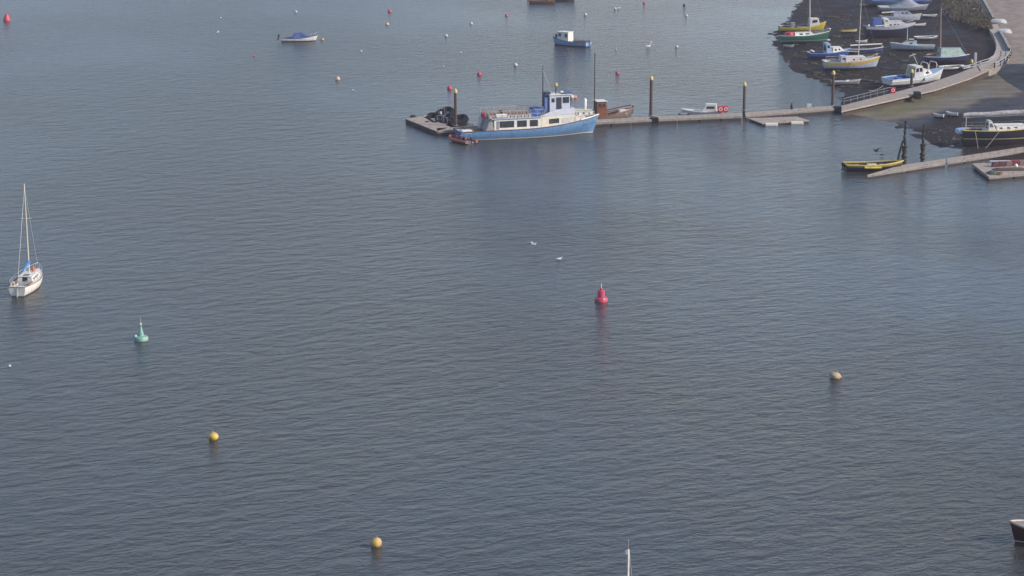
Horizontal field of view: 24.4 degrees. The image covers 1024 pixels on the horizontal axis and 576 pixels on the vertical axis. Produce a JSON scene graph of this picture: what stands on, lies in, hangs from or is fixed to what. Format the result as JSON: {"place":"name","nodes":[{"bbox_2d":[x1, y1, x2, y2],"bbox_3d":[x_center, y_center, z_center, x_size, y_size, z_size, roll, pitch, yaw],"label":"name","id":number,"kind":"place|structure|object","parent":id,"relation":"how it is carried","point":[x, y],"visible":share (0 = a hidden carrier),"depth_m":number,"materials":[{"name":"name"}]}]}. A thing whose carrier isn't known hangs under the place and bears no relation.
{"place":"outdoors","nodes":[
{"label":"outdoors","id":0,"kind":"place"},
{"bbox_2d":[0,0,1023,575],"bbox_3d":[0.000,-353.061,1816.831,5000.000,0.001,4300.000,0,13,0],"label":"water","id":1,"kind":"structure","parent":0,"point":[364,312],"depth_m":240.92,"materials":[{"name":"grey liquid"}]},
{"bbox_2d":[3,13,9,20],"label":"navigation buoy","id":2,"kind":"object","parent":1,"relation":"on","point":[6,17],"visible":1,"depth_m":500.45,"materials":[{"name":"red plastic"}]},
{"bbox_2d":[8,184,42,296],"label":"sailing yacht","id":3,"kind":"object","parent":1,"relation":"on","point":[25,283],"visible":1,"depth_m":248.63,"materials":[{"name":"white plastic"}]},
{"bbox_2d":[134,318,147,341],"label":"navigation buoy","id":4,"kind":"object","parent":1,"relation":"on","point":[140,337],"visible":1,"depth_m":227.58,"materials":[{"name":"teal plastic"}]},
{"bbox_2d":[208,430,218,439],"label":"mooring buoy","id":5,"kind":"object","parent":1,"relation":"on","point":[212,435],"visible":1,"depth_m":194.57,"materials":[{"name":"yellow paint"}]},
{"bbox_2d":[277,32,317,41],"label":"motor boat","id":6,"kind":"object","parent":1,"relation":"on","point":[299,37],"visible":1,"depth_m":464.52,"materials":[{"name":"grey paint"}]},
{"bbox_2d":[370,535,381,547],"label":"mooring buoy","id":7,"kind":"object","parent":1,"relation":"on","point":[375,542],"visible":1,"depth_m":168.19,"materials":[{"name":"yellow paint"}]},
{"bbox_2d":[405,116,449,134],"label":"pontoon","id":8,"kind":"object","parent":1,"relation":"on","point":[422,124],"visible":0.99,"depth_m":356.69,"materials":[{"name":"grey paint"}]},
{"bbox_2d":[425,112,451,122],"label":"inflatable boat","id":9,"kind":"object","parent":1,"relation":"on","point":[431,116],"visible":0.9,"depth_m":362.67,"materials":[{"name":"black rubber"}]},
{"bbox_2d":[435,107,453,116],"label":"inflatable boat","id":10,"kind":"object","parent":1,"relation":"on","point":[444,111],"visible":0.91,"depth_m":368.96,"materials":[{"name":"black rubber"}]},
{"bbox_2d":[433,114,468,126],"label":"inflatable boat","id":11,"kind":"object","parent":1,"relation":"on","point":[462,119],"visible":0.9,"depth_m":360.58,"materials":[{"name":"grey rubber"}]},
{"bbox_2d":[437,126,469,134],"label":"pontoon","id":12,"kind":"object","parent":1,"relation":"on","point":[447,131],"visible":0.23,"depth_m":350.95,"materials":[{"name":"grey paint"}]},
{"bbox_2d":[453,89,457,126],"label":"mooring pile","id":13,"kind":"object","parent":1,"relation":"in","point":[455,108],"visible":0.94,"depth_m":354.50,"materials":[{"name":"grey paint"}]},
{"bbox_2d":[448,133,477,143],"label":"inflatable boat","id":14,"kind":"object","parent":1,"relation":"on","point":[466,140],"visible":1,"depth_m":343.26,"materials":[{"name":"orange rubber"}]},
{"bbox_2d":[453,70,598,139],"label":"ferry","id":15,"kind":"object","parent":1,"relation":"on","point":[554,115],"visible":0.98,"depth_m":348.03,"materials":[{"name":"blue paint"}]},
{"bbox_2d":[527,0,555,3],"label":"fishing boat","id":16,"kind":"object","parent":1,"relation":"on","point":[540,1],"visible":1,"depth_m":535.26,"materials":[{"name":"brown wood"}]},
{"bbox_2d":[553,31,591,46],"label":"fishing boat","id":17,"kind":"object","parent":1,"relation":"on","point":[563,38],"visible":0.99,"depth_m":457.65,"materials":[{"name":"blue wood"}]},
{"bbox_2d":[595,284,607,302],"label":"navigation buoy","id":18,"kind":"object","parent":1,"relation":"on","point":[601,297],"visible":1,"depth_m":243.66,"materials":[{"name":"red paint"}]},
{"bbox_2d":[575,53,633,118],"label":"fishing boat","id":19,"kind":"object","parent":1,"relation":"on","point":[600,108],"visible":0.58,"depth_m":362.74,"materials":[{"name":"beige paint"}]},
{"bbox_2d":[595,117,651,126],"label":"pontoon","id":20,"kind":"object","parent":1,"relation":"on","point":[629,121],"visible":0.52,"depth_m":360.35,"materials":[{"name":"grey paint"}]},
{"bbox_2d":[625,539,631,575],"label":"sailing yacht","id":21,"kind":"object","parent":1,"relation":"on","point":[627,552],"visible":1,"depth_m":132.32,"materials":[{"name":"white paint"}]},
{"bbox_2d":[648,76,653,116],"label":"mooring pile","id":22,"kind":"object","parent":1,"relation":"in","point":[651,98],"visible":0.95,"depth_m":364.22,"materials":[{"name":"grey paint"}]},
{"bbox_2d":[650,117,658,123],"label":"rubber block","id":23,"kind":"structure","parent":1,"relation":"in","point":[655,120],"depth_m":361.43,"materials":[{"name":"black rubber"}]},
{"bbox_2d":[655,113,741,122],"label":"pontoon","id":24,"kind":"object","parent":1,"relation":"on","point":[701,118],"visible":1,"depth_m":364.13,"materials":[{"name":"grey paint"}]},
{"bbox_2d":[718,106,722,112],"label":"lifebuoy box","id":25,"kind":"object","parent":24,"relation":"on","point":[720,109],"visible":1,"depth_m":367.31,"materials":[{"name":"red paint"}]},
{"bbox_2d":[723,106,727,112],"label":"lifebuoy box","id":26,"kind":"object","parent":24,"relation":"on","point":[725,109],"visible":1,"depth_m":367.56,"materials":[{"name":"red paint"}]},
{"bbox_2d":[681,103,721,114],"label":"motor boat","id":27,"kind":"object","parent":1,"relation":"on","point":[709,108],"visible":0.8,"depth_m":368.58,"materials":[{"name":"grey paint"}]},
{"bbox_2d":[742,82,745,114],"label":"mooring pile","id":28,"kind":"object","parent":1,"relation":"in","point":[744,97],"visible":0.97,"depth_m":370.06,"materials":[{"name":"grey paint"}]},
{"bbox_2d":[765,123,777,125],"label":"float block","id":29,"kind":"structure","parent":1,"relation":"on","point":[771,124],"depth_m":359.29,"materials":[{"name":"white plastic"}]},
{"bbox_2d":[748,116,809,125],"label":"pontoon","id":30,"kind":"object","parent":1,"relation":"on","point":[778,120],"visible":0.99,"depth_m":362.30,"materials":[{"name":"grey paint"}]},
{"bbox_2d":[745,106,833,119],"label":"pontoon","id":31,"kind":"object","parent":1,"relation":"on","point":[796,111],"visible":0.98,"depth_m":369.48,"materials":[{"name":"grey paint"}]},
{"bbox_2d":[791,121,803,123],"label":"float block","id":32,"kind":"structure","parent":1,"relation":"on","point":[797,122],"depth_m":360.78,"materials":[{"name":"white plastic"}]},
{"bbox_2d":[830,70,834,105],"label":"mooring pile","id":33,"kind":"object","parent":1,"relation":"in","point":[833,86],"visible":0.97,"depth_m":374.89,"materials":[{"name":"grey paint"}]},
{"bbox_2d":[829,370,842,378],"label":"mooring buoy","id":34,"kind":"object","parent":1,"relation":"on","point":[834,375],"visible":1,"depth_m":213.65,"materials":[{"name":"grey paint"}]},
{"bbox_2d":[841,160,903,171],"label":"workboat","id":35,"kind":"object","parent":1,"relation":"on","point":[866,166],"visible":0.95,"depth_m":319.82,"materials":[{"name":"beige paint"}]},
{"bbox_2d":[897,121,907,163],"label":"old pile","id":36,"kind":"object","parent":1,"relation":"in","point":[904,152],"visible":0.81,"depth_m":325.88,"materials":[{"name":"wood"}]},
{"bbox_2d":[867,159,945,177],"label":"pontoon","id":37,"kind":"object","parent":1,"relation":"on","point":[917,166],"visible":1,"depth_m":320.61,"materials":[{"name":"grey paint"}]},
{"bbox_2d":[909,69,913,87],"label":"mooring pile","id":38,"kind":"object","parent":1,"relation":"in","point":[911,78],"visible":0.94,"depth_m":393.14,"materials":[{"name":"grey paint"}]},
{"bbox_2d":[920,125,925,161],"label":"old pile","id":39,"kind":"object","parent":1,"relation":"in","point":[922,153],"visible":0.88,"depth_m":327.48,"materials":[{"name":"wood"}]},
{"bbox_2d":[947,147,1023,165],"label":"pontoon","id":40,"kind":"object","parent":1,"relation":"on","point":[975,157],"visible":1,"depth_m":329.78,"materials":[{"name":"grey paint"}]},
{"bbox_2d":[955,110,1023,147],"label":"sailing yacht","id":41,"kind":"object","parent":1,"relation":"on","point":[990,133],"visible":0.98,"depth_m":339.08,"materials":[{"name":"black paint"}]},
{"bbox_2d":[972,162,1023,180],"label":"pontoon","id":42,"kind":"object","parent":1,"relation":"on","point":[982,168],"visible":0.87,"depth_m":316.18,"materials":[{"name":"grey paint"}]},
{"bbox_2d":[986,170,998,174],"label":"net heap","id":43,"kind":"object","parent":42,"relation":"on","point":[992,172],"visible":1,"depth_m":314.69,"materials":[{"name":"green fabric"}]},
{"bbox_2d":[991,162,998,166],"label":"crate","id":44,"kind":"object","parent":42,"relation":"on","point":[994,164],"visible":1,"depth_m":320.16,"materials":[{"name":"red plastic"}]},
{"bbox_2d":[989,160,1012,162],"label":"timber stack","id":45,"kind":"object","parent":42,"relation":"on","point":[990,161],"visible":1,"depth_m":323.48,"materials":[{"name":"white wood"}]},
{"bbox_2d":[998,161,1005,166],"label":"crate","id":46,"kind":"object","parent":42,"relation":"on","point":[1002,163],"visible":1,"depth_m":320.50,"materials":[{"name":"red plastic"}]},
{"bbox_2d":[993,167,1023,170],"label":"board stack","id":47,"kind":"object","parent":42,"relation":"on","point":[1011,169],"visible":1,"depth_m":317.61,"materials":[{"name":"wood"}]},
{"bbox_2d":[1005,161,1011,165],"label":"crate","id":48,"kind":"object","parent":42,"relation":"on","point":[1008,163],"visible":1,"depth_m":320.79,"materials":[{"name":"pink plastic"}]},
{"bbox_2d":[1012,160,1018,165],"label":"crate","id":49,"kind":"object","parent":42,"relation":"on","point":[1014,162],"visible":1,"depth_m":321.09,"materials":[{"name":"red plastic"}]},
{"bbox_2d":[1009,519,1023,542],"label":"motor launch","id":50,"kind":"object","parent":1,"relation":"on","point":[1017,526],"visible":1,"depth_m":169.17,"materials":[{"name":"grey paint"}]},
{"bbox_2d":[768,0,1023,159],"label":"mudflat","id":51,"kind":"structure","parent":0,"point":[1002,89],"depth_m":421.33,"materials":[{"name":"wet mud"}]},
{"bbox_2d":[783,44,793,47],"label":"dinghy","id":52,"kind":"object","parent":51,"relation":"on","point":[789,46],"visible":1,"depth_m":452.68,"materials":[{"name":"grey paint"}]},
{"bbox_2d":[778,17,826,32],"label":"fishing boat","id":53,"kind":"object","parent":51,"relation":"on","point":[816,25],"visible":0.91,"depth_m":477.03,"materials":[{"name":"yellow paint"}]},
{"bbox_2d":[778,0,830,44],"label":"sailing yacht","id":54,"kind":"object","parent":51,"relation":"on","point":[790,38],"visible":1,"depth_m":458.14,"materials":[{"name":"green paint"}]},
{"bbox_2d":[806,39,849,58],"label":"fishing boat","id":55,"kind":"object","parent":51,"relation":"on","point":[829,51],"visible":0.92,"depth_m":435.16,"materials":[{"name":"blue paint"}]},
{"bbox_2d":[833,106,841,111],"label":"rubber block","id":56,"kind":"structure","parent":51,"relation":"on","point":[837,108],"depth_m":372.86,"materials":[{"name":"black rubber"}]},
{"bbox_2d":[831,79,860,84],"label":"dinghy","id":57,"kind":"object","parent":51,"relation":"on","point":[849,82],"visible":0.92,"depth_m":402.17,"materials":[{"name":"white plastic"}]},
{"bbox_2d":[840,29,856,32],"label":"dinghy","id":58,"kind":"object","parent":51,"relation":"on","point":[849,31],"visible":1,"depth_m":472.62,"materials":[{"name":"yellow paint"}]},
{"bbox_2d":[822,0,879,70],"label":"sailing yacht","id":59,"kind":"object","parent":51,"relation":"on","point":[850,62],"visible":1,"depth_m":418.69,"materials":[{"name":"beige paint"}]},
{"bbox_2d":[778,11,925,92],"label":"seaweed","id":60,"kind":"object","parent":51,"relation":"on","point":[848,44],"visible":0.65,"depth_m":431.84,"materials":[{"name":"plant"}]},
{"bbox_2d":[855,40,866,43],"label":"dinghy","id":61,"kind":"object","parent":51,"relation":"on","point":[862,42],"visible":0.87,"depth_m":454.73,"materials":[{"name":"grey paint"}]},
{"bbox_2d":[849,43,882,54],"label":"day boat","id":62,"kind":"object","parent":51,"relation":"on","point":[870,50],"visible":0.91,"depth_m":439.55,"materials":[{"name":"blue paint"}]},
{"bbox_2d":[866,0,898,6],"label":"covered boat","id":63,"kind":"object","parent":51,"relation":"on","point":[872,3],"visible":0.87,"depth_m":520.21,"materials":[{"name":"blue fabric"}]},
{"bbox_2d":[802,42,969,150],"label":"stones","id":64,"kind":"object","parent":51,"relation":"on","point":[933,128],"visible":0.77,"depth_m":348.47,"materials":[{"name":"grey stone"}]},
{"bbox_2d":[863,17,915,37],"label":"motor cruiser","id":65,"kind":"object","parent":51,"relation":"on","point":[883,27],"visible":1,"depth_m":462.34,"materials":[{"name":"white paint"}]},
{"bbox_2d":[879,11,921,22],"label":"motor cruiser","id":66,"kind":"object","parent":51,"relation":"on","point":[906,16],"visible":0.82,"depth_m":486.25,"materials":[{"name":"grey paint"}]},
{"bbox_2d":[877,0,928,12],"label":"covered boat","id":67,"kind":"object","parent":51,"relation":"on","point":[908,5],"visible":0.91,"depth_m":506.96,"materials":[{"name":"grey paint"}]},
{"bbox_2d":[889,27,934,50],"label":"sailing yacht","id":68,"kind":"object","parent":51,"relation":"on","point":[910,45],"visible":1,"depth_m":440.39,"materials":[{"name":"blue paint"}]},
{"bbox_2d":[881,54,943,87],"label":"fishing boat","id":69,"kind":"object","parent":51,"relation":"on","point":[921,75],"visible":0.94,"depth_m":398.09,"materials":[{"name":"blue paint"}]},
{"bbox_2d":[842,65,993,115],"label":"pier","id":70,"kind":"structure","parent":51,"relation":"on","point":[956,81],"depth_m":385.51,"materials":[{"name":"grey concrete"}]},
{"bbox_2d":[844,87,889,102],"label":"railing","id":71,"kind":"object","parent":70,"relation":"on","point":[867,95],"visible":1,"depth_m":379.67,"materials":[{"name":"grey metal"}]},
{"bbox_2d":[890,87,895,92],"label":"lifebuoy box","id":72,"kind":"object","parent":70,"relation":"on","point":[892,89],"visible":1,"depth_m":383.45,"materials":[{"name":"red paint"}]},
{"bbox_2d":[913,91,920,98],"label":"rubber block","id":73,"kind":"structure","parent":70,"relation":"on","point":[917,94],"depth_m":379.92,"materials":[{"name":"black rubber"}]},
{"bbox_2d":[974,52,976,65],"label":"post","id":74,"kind":"object","parent":70,"relation":"on","point":[975,57],"visible":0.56,"depth_m":409.69,"materials":[{"name":"grey metal"}]},
{"bbox_2d":[963,54,995,68],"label":"railing","id":75,"kind":"object","parent":70,"relation":"on","point":[989,59],"visible":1,"depth_m":408.82,"materials":[{"name":"grey metal"}]},
{"bbox_2d":[914,23,925,26],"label":"dinghy","id":76,"kind":"object","parent":51,"relation":"on","point":[921,25],"visible":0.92,"depth_m":478.05,"materials":[{"name":"grey paint"}]},
{"bbox_2d":[913,0,931,4],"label":"covered boat","id":77,"kind":"object","parent":51,"relation":"on","point":[929,2],"visible":0.51,"depth_m":519.08,"materials":[{"name":"blue fabric"}]},
{"bbox_2d":[914,35,937,39],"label":"dinghy","id":78,"kind":"object","parent":51,"relation":"on","point":[930,37],"visible":1,"depth_m":456.87,"materials":[{"name":"grey paint"}]},
{"bbox_2d":[922,14,936,17],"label":"dinghy","id":79,"kind":"object","parent":51,"relation":"on","point":[929,15],"visible":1,"depth_m":494.90,"materials":[{"name":"white plastic"}]},
{"bbox_2d":[934,113,944,117],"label":"dinghy","id":80,"kind":"object","parent":51,"relation":"on","point":[936,115],"visible":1,"depth_m":364.40,"materials":[{"name":"grey paint"}]},
{"bbox_2d":[923,10,968,64],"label":"sailing yacht","id":81,"kind":"object","parent":51,"relation":"on","point":[950,55],"visible":0.99,"depth_m":421.37,"materials":[{"name":"blue paint"}]},
{"bbox_2d":[939,65,963,70],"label":"dinghy","id":82,"kind":"object","parent":51,"relation":"on","point":[951,67],"visible":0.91,"depth_m":414.63,"materials":[{"name":"grey paint"}]},
{"bbox_2d":[946,111,957,116],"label":"dinghy","id":83,"kind":"object","parent":51,"relation":"on","point":[952,114],"visible":1,"depth_m":365.32,"materials":[{"name":"grey paint"}]},
{"bbox_2d":[941,0,993,30],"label":"bank scrub","id":84,"kind":"object","parent":51,"relation":"on","point":[985,24],"visible":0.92,"depth_m":487.26,"materials":[{"name":"green plant"}]},
{"bbox_2d":[964,0,1008,75],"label":"promenade","id":85,"kind":"structure","parent":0,"point":[1001,51],"depth_m":426.00,"materials":[{"name":"concrete"}]},
{"bbox_2d":[982,0,994,18],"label":"parapet wall","id":86,"kind":"structure","parent":85,"relation":"on","point":[988,9],"depth_m":494.81,"materials":[{"name":"concrete"}]},
{"bbox_2d":[992,19,1006,23],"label":"upturned dinghy","id":87,"kind":"object","parent":85,"relation":"on","point":[1003,21],"visible":1,"depth_m":472.78,"materials":[{"name":"grey paint"}]},
{"bbox_2d":[994,46,1010,67],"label":"railing","id":88,"kind":"object","parent":85,"relation":"on","point":[1007,56],"visible":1,"depth_m":412.78,"materials":[{"name":"grey metal"}]},
{"bbox_2d":[996,29,1011,33],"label":"upturned dinghy","id":89,"kind":"object","parent":85,"relation":"on","point":[1008,31],"visible":1,"depth_m":455.83,"materials":[{"name":"grey paint"}]},
{"bbox_2d":[999,31,1009,51],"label":"parapet wall","id":90,"kind":"structure","parent":85,"relation":"on","point":[1003,37],"depth_m":441.81,"materials":[{"name":"concrete"}]}
]}

